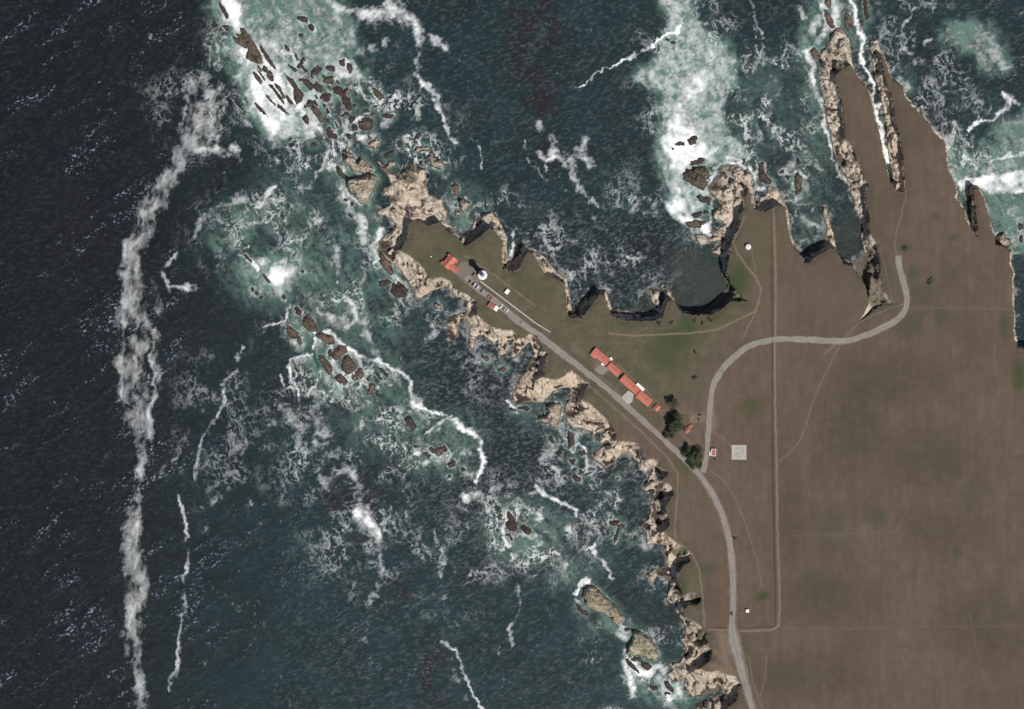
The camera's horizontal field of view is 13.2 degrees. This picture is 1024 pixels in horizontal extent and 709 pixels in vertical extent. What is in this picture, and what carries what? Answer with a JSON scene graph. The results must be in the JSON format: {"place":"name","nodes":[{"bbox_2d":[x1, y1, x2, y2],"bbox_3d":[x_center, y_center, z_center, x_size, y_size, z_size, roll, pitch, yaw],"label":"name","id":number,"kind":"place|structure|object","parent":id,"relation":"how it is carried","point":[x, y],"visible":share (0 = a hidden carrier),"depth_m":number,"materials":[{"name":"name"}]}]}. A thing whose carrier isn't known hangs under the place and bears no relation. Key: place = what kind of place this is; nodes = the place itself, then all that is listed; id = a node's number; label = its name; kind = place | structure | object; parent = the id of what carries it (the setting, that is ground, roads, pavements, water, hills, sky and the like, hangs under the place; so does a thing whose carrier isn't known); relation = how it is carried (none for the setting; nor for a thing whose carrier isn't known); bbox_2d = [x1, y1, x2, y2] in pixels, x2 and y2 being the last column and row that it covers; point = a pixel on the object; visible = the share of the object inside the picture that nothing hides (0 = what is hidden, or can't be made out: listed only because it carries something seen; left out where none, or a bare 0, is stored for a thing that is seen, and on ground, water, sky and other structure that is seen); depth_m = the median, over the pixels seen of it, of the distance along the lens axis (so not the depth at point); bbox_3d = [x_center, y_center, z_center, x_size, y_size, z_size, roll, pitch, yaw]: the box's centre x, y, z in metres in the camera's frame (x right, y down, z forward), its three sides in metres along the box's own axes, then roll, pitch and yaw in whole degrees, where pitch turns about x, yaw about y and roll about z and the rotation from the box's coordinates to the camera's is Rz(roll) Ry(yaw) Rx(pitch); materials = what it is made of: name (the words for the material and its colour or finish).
{"place":"outdoors","nodes":[
{"label":"outdoors","id":0,"kind":"place"},
{"bbox_2d":[0,0,1023,708],"bbox_3d":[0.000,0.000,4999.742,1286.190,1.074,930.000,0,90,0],"label":"sea","id":1,"kind":"structure","parent":0,"point":[220,488],"depth_m":4999.97,"materials":[{"name":"liquid"}]},
{"bbox_2d":[219,1,228,18],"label":"sea rock","id":2,"kind":"object","parent":1,"relation":"in","point":[224,11],"visible":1,"depth_m":4998.65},
{"bbox_2d":[233,27,262,63],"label":"sea rock","id":3,"kind":"object","parent":1,"relation":"in","point":[244,40],"visible":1,"depth_m":4997.81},
{"bbox_2d":[253,71,262,82],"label":"sea rock","id":4,"kind":"object","parent":1,"relation":"in","point":[257,77],"visible":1,"depth_m":4998.01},
{"bbox_2d":[254,102,266,114],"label":"sea rock","id":5,"kind":"object","parent":1,"relation":"in","point":[259,108],"visible":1,"depth_m":4998.87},
{"bbox_2d":[260,45,275,69],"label":"sea rock","id":6,"kind":"object","parent":1,"relation":"in","point":[267,58],"visible":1,"depth_m":4998.44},
{"bbox_2d":[262,65,273,80],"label":"sea rock","id":7,"kind":"object","parent":1,"relation":"in","point":[269,74],"visible":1,"depth_m":4998.79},
{"bbox_2d":[268,84,284,104],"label":"sea rock","id":8,"kind":"object","parent":1,"relation":"in","point":[278,95],"visible":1,"depth_m":4998.23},
{"bbox_2d":[274,83,284,98],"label":"sea rock","id":9,"kind":"object","parent":1,"relation":"in","point":[278,87],"visible":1,"depth_m":4998.53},
{"bbox_2d":[277,104,288,114],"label":"sea rock","id":10,"kind":"object","parent":1,"relation":"in","point":[281,108],"visible":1,"depth_m":4998.82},
{"bbox_2d":[286,325,298,338],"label":"sea rock","id":11,"kind":"object","parent":1,"relation":"in","point":[291,332],"visible":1,"depth_m":4998.50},
{"bbox_2d":[283,72,302,103],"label":"sea rock","id":12,"kind":"object","parent":1,"relation":"in","point":[298,98],"visible":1,"depth_m":4998.31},
{"bbox_2d":[294,306,301,315],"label":"sea rock","id":13,"kind":"object","parent":1,"relation":"in","point":[298,311],"visible":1,"depth_m":4999.28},
{"bbox_2d":[297,57,305,68],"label":"sea rock","id":14,"kind":"object","parent":1,"relation":"in","point":[301,63],"visible":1,"depth_m":4998.88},
{"bbox_2d":[297,16,307,22],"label":"sea rock","id":15,"kind":"object","parent":1,"relation":"in","point":[303,19],"visible":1,"depth_m":4999.15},
{"bbox_2d":[302,114,308,123],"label":"sea rock","id":16,"kind":"object","parent":1,"relation":"in","point":[305,118],"visible":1,"depth_m":4998.76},
{"bbox_2d":[302,78,313,89],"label":"sea rock","id":17,"kind":"object","parent":1,"relation":"in","point":[308,84],"visible":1,"depth_m":4998.77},
{"bbox_2d":[302,313,317,331],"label":"sea rock","id":18,"kind":"object","parent":1,"relation":"in","point":[308,323],"visible":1,"depth_m":4997.30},
{"bbox_2d":[306,100,316,106],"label":"sea rock","id":19,"kind":"object","parent":1,"relation":"in","point":[310,103],"visible":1,"depth_m":4998.89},
{"bbox_2d":[311,65,321,75],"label":"sea rock","id":20,"kind":"object","parent":1,"relation":"in","point":[316,71],"visible":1,"depth_m":4998.95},
{"bbox_2d":[313,82,321,92],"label":"sea rock","id":21,"kind":"object","parent":1,"relation":"in","point":[317,86],"visible":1,"depth_m":4998.79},
{"bbox_2d":[311,105,324,122],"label":"sea rock","id":22,"kind":"object","parent":1,"relation":"in","point":[317,112],"visible":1,"depth_m":4998.34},
{"bbox_2d":[315,331,334,344],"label":"sea rock","id":23,"kind":"object","parent":1,"relation":"in","point":[326,338],"visible":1,"depth_m":4998.35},
{"bbox_2d":[318,355,331,374],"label":"sea rock","id":24,"kind":"object","parent":1,"relation":"in","point":[325,363],"visible":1,"depth_m":4998.09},
{"bbox_2d":[320,93,331,101],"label":"sea rock","id":25,"kind":"object","parent":1,"relation":"in","point":[324,97],"visible":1,"depth_m":4999.19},
{"bbox_2d":[323,75,333,83],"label":"sea rock","id":26,"kind":"object","parent":1,"relation":"in","point":[328,80],"visible":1,"depth_m":4998.77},
{"bbox_2d":[325,65,334,71],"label":"sea rock","id":27,"kind":"object","parent":1,"relation":"in","point":[331,68],"visible":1,"depth_m":4998.90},
{"bbox_2d":[326,126,337,139],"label":"sea rock","id":28,"kind":"object","parent":1,"relation":"in","point":[330,134],"visible":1,"depth_m":4999.44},
{"bbox_2d":[332,86,346,96],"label":"sea rock","id":29,"kind":"object","parent":1,"relation":"in","point":[339,91],"visible":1,"depth_m":4998.80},
{"bbox_2d":[332,344,347,360],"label":"sea rock","id":30,"kind":"object","parent":1,"relation":"in","point":[339,350],"visible":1,"depth_m":4998.07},
{"bbox_2d":[335,165,345,178],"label":"sea rock","id":31,"kind":"object","parent":1,"relation":"in","point":[340,171],"visible":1,"depth_m":4998.43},
{"bbox_2d":[334,374,347,384],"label":"sea rock","id":32,"kind":"object","parent":1,"relation":"in","point":[341,378],"visible":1,"depth_m":4998.73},
{"bbox_2d":[342,96,351,110],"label":"sea rock","id":33,"kind":"object","parent":1,"relation":"in","point":[346,102],"visible":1,"depth_m":4998.80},
{"bbox_2d":[341,354,356,374],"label":"sea rock","id":34,"kind":"object","parent":1,"relation":"in","point":[348,365],"visible":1,"depth_m":4997.74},
{"bbox_2d":[346,63,352,73],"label":"sea rock","id":35,"kind":"object","parent":1,"relation":"in","point":[349,67],"visible":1,"depth_m":4998.75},
{"bbox_2d":[348,115,355,123],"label":"sea rock","id":36,"kind":"object","parent":1,"relation":"in","point":[351,119],"visible":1,"depth_m":4999.25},
{"bbox_2d":[351,124,357,130],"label":"sea rock","id":37,"kind":"object","parent":1,"relation":"in","point":[354,127],"visible":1,"depth_m":4999.35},
{"bbox_2d":[351,368,363,380],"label":"sea rock","id":38,"kind":"object","parent":1,"relation":"in","point":[359,373],"visible":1,"depth_m":4998.31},
{"bbox_2d":[342,146,373,173],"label":"sea stack","id":39,"kind":"object","parent":1,"relation":"in","point":[362,165],"visible":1,"depth_m":4994.14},
{"bbox_2d":[344,173,376,203],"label":"sea stack","id":40,"kind":"object","parent":1,"relation":"in","point":[361,189],"visible":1,"depth_m":4989.74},
{"bbox_2d":[358,117,372,130],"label":"sea rock","id":41,"kind":"object","parent":1,"relation":"in","point":[365,124],"visible":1,"depth_m":4999.03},
{"bbox_2d":[367,383,375,394],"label":"sea rock","id":42,"kind":"object","parent":1,"relation":"in","point":[371,388],"visible":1,"depth_m":4998.70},
{"bbox_2d":[367,137,380,149],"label":"sea rock","id":43,"kind":"object","parent":1,"relation":"in","point":[374,143],"visible":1,"depth_m":4997.77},
{"bbox_2d":[372,88,384,99],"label":"sea rock","id":44,"kind":"object","parent":1,"relation":"in","point":[378,94],"visible":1,"depth_m":4998.44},
{"bbox_2d":[378,367,388,377],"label":"sea rock","id":45,"kind":"object","parent":1,"relation":"in","point":[382,370],"visible":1,"depth_m":4999.35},
{"bbox_2d":[378,279,391,286],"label":"sea rock","id":46,"kind":"object","parent":1,"relation":"in","point":[385,282],"visible":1,"depth_m":4998.99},
{"bbox_2d":[378,252,393,275],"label":"sea rock","id":47,"kind":"object","parent":1,"relation":"in","point":[385,263],"visible":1,"depth_m":4998.30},
{"bbox_2d":[382,113,393,118],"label":"sea rock","id":48,"kind":"object","parent":1,"relation":"in","point":[387,115],"visible":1,"depth_m":4999.08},
{"bbox_2d":[383,150,393,157],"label":"sea rock","id":49,"kind":"object","parent":1,"relation":"in","point":[388,154],"visible":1,"depth_m":4998.90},
{"bbox_2d":[385,160,395,168],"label":"sea rock","id":50,"kind":"object","parent":1,"relation":"in","point":[390,164],"visible":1,"depth_m":4997.79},
{"bbox_2d":[390,281,408,297],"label":"sea rock","id":51,"kind":"object","parent":1,"relation":"in","point":[399,289],"visible":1,"depth_m":4998.67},
{"bbox_2d":[397,140,402,147],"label":"sea rock","id":52,"kind":"object","parent":1,"relation":"in","point":[399,144],"visible":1,"depth_m":4999.31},
{"bbox_2d":[404,415,416,430],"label":"sea rock","id":53,"kind":"object","parent":1,"relation":"in","point":[410,423],"visible":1,"depth_m":4998.56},
{"bbox_2d":[413,132,421,139],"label":"sea rock","id":54,"kind":"object","parent":1,"relation":"in","point":[418,135],"visible":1,"depth_m":4999.11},
{"bbox_2d":[415,146,429,151],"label":"sea rock","id":55,"kind":"object","parent":1,"relation":"in","point":[420,148],"visible":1,"depth_m":4998.18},
{"bbox_2d":[427,151,445,170],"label":"sea rock","id":56,"kind":"object","parent":1,"relation":"in","point":[434,161],"visible":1,"depth_m":4996.23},
{"bbox_2d":[433,302,441,309],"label":"sea rock","id":57,"kind":"object","parent":1,"relation":"in","point":[436,305],"visible":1,"depth_m":4998.58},
{"bbox_2d":[435,445,447,455],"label":"sea rock","id":58,"kind":"object","parent":1,"relation":"in","point":[439,451],"visible":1,"depth_m":4998.91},
{"bbox_2d":[447,459,455,467],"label":"sea rock","id":59,"kind":"object","parent":1,"relation":"in","point":[451,463],"visible":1,"depth_m":4998.97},
{"bbox_2d":[452,183,459,195],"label":"sea rock","id":60,"kind":"object","parent":1,"relation":"in","point":[455,187],"visible":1,"depth_m":4997.69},
{"bbox_2d":[458,198,470,212],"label":"sea rock","id":61,"kind":"object","parent":1,"relation":"in","point":[464,204],"visible":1,"depth_m":4996.06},
{"bbox_2d":[505,511,517,531],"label":"sea rock","id":62,"kind":"object","parent":1,"relation":"in","point":[511,523],"visible":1,"depth_m":4998.58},
{"bbox_2d":[518,406,529,410],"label":"sea rock","id":63,"kind":"object","parent":1,"relation":"in","point":[526,408],"visible":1,"depth_m":4999.20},
{"bbox_2d":[520,524,531,534],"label":"sea rock","id":64,"kind":"object","parent":1,"relation":"in","point":[526,530],"visible":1,"depth_m":4998.83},
{"bbox_2d":[538,402,561,427],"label":"sea stack","id":65,"kind":"object","parent":1,"relation":"in","point":[552,416],"visible":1,"depth_m":4993.59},
{"bbox_2d":[566,431,574,448],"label":"sea rock","id":66,"kind":"object","parent":1,"relation":"in","point":[570,437],"visible":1,"depth_m":4998.36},
{"bbox_2d":[572,474,580,481],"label":"sea rock","id":67,"kind":"object","parent":1,"relation":"in","point":[575,477],"visible":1,"depth_m":4998.11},
{"bbox_2d":[576,604,588,615],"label":"sea rock","id":68,"kind":"object","parent":1,"relation":"in","point":[581,610],"visible":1,"depth_m":4999.02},
{"bbox_2d":[582,585,623,624],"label":"sea stack","id":69,"kind":"object","parent":1,"relation":"in","point":[596,599],"visible":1,"depth_m":4990.73,"materials":[{"name":"beige stone"}]},
{"bbox_2d":[609,520,619,525],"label":"sea rock","id":70,"kind":"object","parent":1,"relation":"in","point":[614,523],"visible":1,"depth_m":4998.89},
{"bbox_2d":[613,529,619,543],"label":"sea rock","id":71,"kind":"object","parent":1,"relation":"in","point":[616,535],"visible":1,"depth_m":4999.12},
{"bbox_2d":[625,658,639,673],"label":"sea rock","id":72,"kind":"object","parent":1,"relation":"in","point":[630,664],"visible":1,"depth_m":4998.87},
{"bbox_2d":[631,656,640,661],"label":"sea rock","id":73,"kind":"object","parent":1,"relation":"in","point":[634,659],"visible":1,"depth_m":4999.00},
{"bbox_2d":[626,629,658,659],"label":"sea stack","id":74,"kind":"object","parent":1,"relation":"in","point":[642,644],"visible":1,"depth_m":4991.33,"materials":[{"name":"beige stone"}]},
{"bbox_2d":[640,660,651,670],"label":"sea rock","id":75,"kind":"object","parent":1,"relation":"in","point":[646,666],"visible":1,"depth_m":4998.78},
{"bbox_2d":[664,680,673,691],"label":"sea rock","id":76,"kind":"object","parent":1,"relation":"in","point":[668,686],"visible":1,"depth_m":4999.13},
{"bbox_2d":[687,136,697,144],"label":"sea rock","id":77,"kind":"object","parent":1,"relation":"in","point":[691,140],"visible":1,"depth_m":4998.53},
{"bbox_2d":[685,220,705,227],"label":"sea rock","id":78,"kind":"object","parent":1,"relation":"in","point":[696,223],"visible":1,"depth_m":4998.70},
{"bbox_2d":[683,166,708,190],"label":"sea stack","id":79,"kind":"object","parent":1,"relation":"in","point":[696,177],"visible":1,"depth_m":4995.91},
{"bbox_2d":[691,211,702,218],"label":"sea rock","id":80,"kind":"object","parent":1,"relation":"in","point":[696,214],"visible":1,"depth_m":4999.33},
{"bbox_2d":[690,157,704,164],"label":"sea rock","id":81,"kind":"object","parent":1,"relation":"in","point":[700,160],"visible":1,"depth_m":4998.83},
{"bbox_2d":[696,195,704,202],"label":"sea rock","id":82,"kind":"object","parent":1,"relation":"in","point":[700,198],"visible":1,"depth_m":4998.97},
{"bbox_2d":[705,196,710,205],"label":"sea rock","id":83,"kind":"object","parent":1,"relation":"in","point":[707,199],"visible":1,"depth_m":4998.80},
{"bbox_2d":[758,161,764,171],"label":"sea rock","id":84,"kind":"object","parent":1,"relation":"in","point":[761,166],"visible":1,"depth_m":4999.23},
{"bbox_2d":[758,172,771,184],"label":"sea rock","id":85,"kind":"object","parent":1,"relation":"in","point":[764,178],"visible":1,"depth_m":4998.91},
{"bbox_2d":[794,171,802,195],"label":"sea rock","id":86,"kind":"object","parent":1,"relation":"in","point":[798,178],"visible":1,"depth_m":4998.49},
{"bbox_2d":[810,47,819,59],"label":"sea rock","id":87,"kind":"object","parent":1,"relation":"in","point":[814,52],"visible":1,"depth_m":4998.26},
{"bbox_2d":[824,0,830,7],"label":"sea rock","id":88,"kind":"object","parent":1,"relation":"in","point":[827,3],"visible":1,"depth_m":4998.03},
{"bbox_2d":[824,9,834,28],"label":"sea rock","id":89,"kind":"object","parent":1,"relation":"in","point":[829,20],"visible":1,"depth_m":4997.74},
{"bbox_2d":[844,12,852,31],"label":"sea rock","id":90,"kind":"object","parent":1,"relation":"in","point":[848,23],"visible":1,"depth_m":4998.39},
{"bbox_2d":[863,0,868,19],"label":"sea rock","id":91,"kind":"object","parent":1,"relation":"in","point":[866,11],"visible":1,"depth_m":4999.26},
{"bbox_2d":[995,231,1011,246],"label":"sea rock","id":92,"kind":"object","parent":1,"relation":"in","point":[1002,239],"visible":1,"depth_m":4996.23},
{"bbox_2d":[595,364,607,374],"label":"patio","id":93,"kind":"structure","parent":0,"point":[601,369],"depth_m":4977.55,"materials":[{"name":"concrete"}]},
{"bbox_2d":[464,275,754,708],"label":"road","id":94,"kind":"structure","parent":0,"point":[733,641],"depth_m":4977.52,"materials":[{"name":"asphalt"}]},
{"bbox_2d":[621,390,633,403],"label":"driveway","id":95,"kind":"structure","parent":0,"point":[627,397],"depth_m":4977.57,"materials":[{"name":"concrete"}]},
{"bbox_2d":[375,27,1023,708],"bbox_3d":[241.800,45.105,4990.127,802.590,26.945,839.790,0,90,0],"label":"land","id":96,"kind":"structure","parent":0,"point":[879,539],"depth_m":4978.05,"materials":[{"name":"soil"}]},
{"bbox_2d":[440,253,458,272],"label":"museum building","id":97,"kind":"structure","parent":96,"relation":"on","point":[449,261],"depth_m":4972.50,"materials":[{"name":"red"}]},
{"bbox_2d":[455,261,479,283],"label":"gravel lot","id":98,"kind":"structure","parent":96,"relation":"on","point":[465,270],"depth_m":4977.78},
{"bbox_2d":[478,270,486,279],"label":"lighthouse","id":99,"kind":"object","parent":96,"relation":"on","point":[482,274],"visible":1,"depth_m":4950.10,"materials":[{"name":"white paint"}]},
{"bbox_2d":[480,281,549,331],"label":"footpath","id":100,"kind":"structure","parent":96,"relation":"on","point":[514,306],"depth_m":4977.49,"materials":[{"name":"concrete"}]},
{"bbox_2d":[590,348,610,365],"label":"keeper house","id":101,"kind":"structure","parent":96,"relation":"on","point":[600,356],"depth_m":4973.69,"materials":[{"name":"red"}]},
{"bbox_2d":[606,362,621,375],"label":"keeper house","id":102,"kind":"structure","parent":96,"relation":"on","point":[614,369],"depth_m":4974.30,"materials":[{"name":"red"}]},
{"bbox_2d":[620,374,640,394],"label":"keeper house","id":103,"kind":"structure","parent":96,"relation":"on","point":[628,383],"depth_m":4974.02,"materials":[{"name":"red"}]},
{"bbox_2d":[636,391,652,406],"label":"keeper house","id":104,"kind":"structure","parent":96,"relation":"on","point":[643,397],"depth_m":4974.14,"materials":[{"name":"red"}]},
{"bbox_2d":[663,429,675,438],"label":"cypress tree","id":105,"kind":"object","parent":96,"relation":"on","point":[670,434],"visible":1,"depth_m":4970.34,"materials":[{"name":"green plant"}]},
{"bbox_2d":[667,399,678,407],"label":"cypress tree","id":106,"kind":"object","parent":96,"relation":"on","point":[673,402],"visible":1,"depth_m":4968.01,"materials":[{"name":"green plant"}]},
{"bbox_2d":[668,412,682,432],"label":"cypress tree","id":107,"kind":"object","parent":96,"relation":"on","point":[675,423],"visible":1,"depth_m":4965.00,"materials":[{"name":"green plant"}]},
{"bbox_2d":[681,445,692,456],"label":"cypress tree","id":108,"kind":"object","parent":96,"relation":"on","point":[687,451],"visible":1,"depth_m":4968.39,"materials":[{"name":"green plant"}]},
{"bbox_2d":[688,447,703,469],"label":"cypress tree","id":109,"kind":"object","parent":96,"relation":"on","point":[694,457],"visible":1,"depth_m":4964.14,"materials":[{"name":"green plant"}]},
{"bbox_2d":[682,456,757,708],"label":"road shoulder","id":110,"kind":"object","parent":96,"relation":"on","point":[738,633],"visible":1,"depth_m":4977.86},
{"bbox_2d":[723,634,731,656],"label":"road layby","id":111,"kind":"structure","parent":96,"relation":"on","point":[726,644],"depth_m":4977.37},
{"bbox_2d":[732,445,745,459],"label":"landing pad","id":112,"kind":"object","parent":96,"relation":"on","point":[738,452],"visible":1,"depth_m":4978.19,"materials":[{"name":"concrete"}]},
{"bbox_2d":[772,311,775,603],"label":"field fence","id":113,"kind":"object","parent":96,"relation":"on","point":[772,350],"visible":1,"depth_m":4976.68,"materials":[{"name":"brown wood"}]},
{"bbox_2d":[700,255,909,472],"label":"field road","id":114,"kind":"structure","parent":0,"point":[744,348],"depth_m":4977.83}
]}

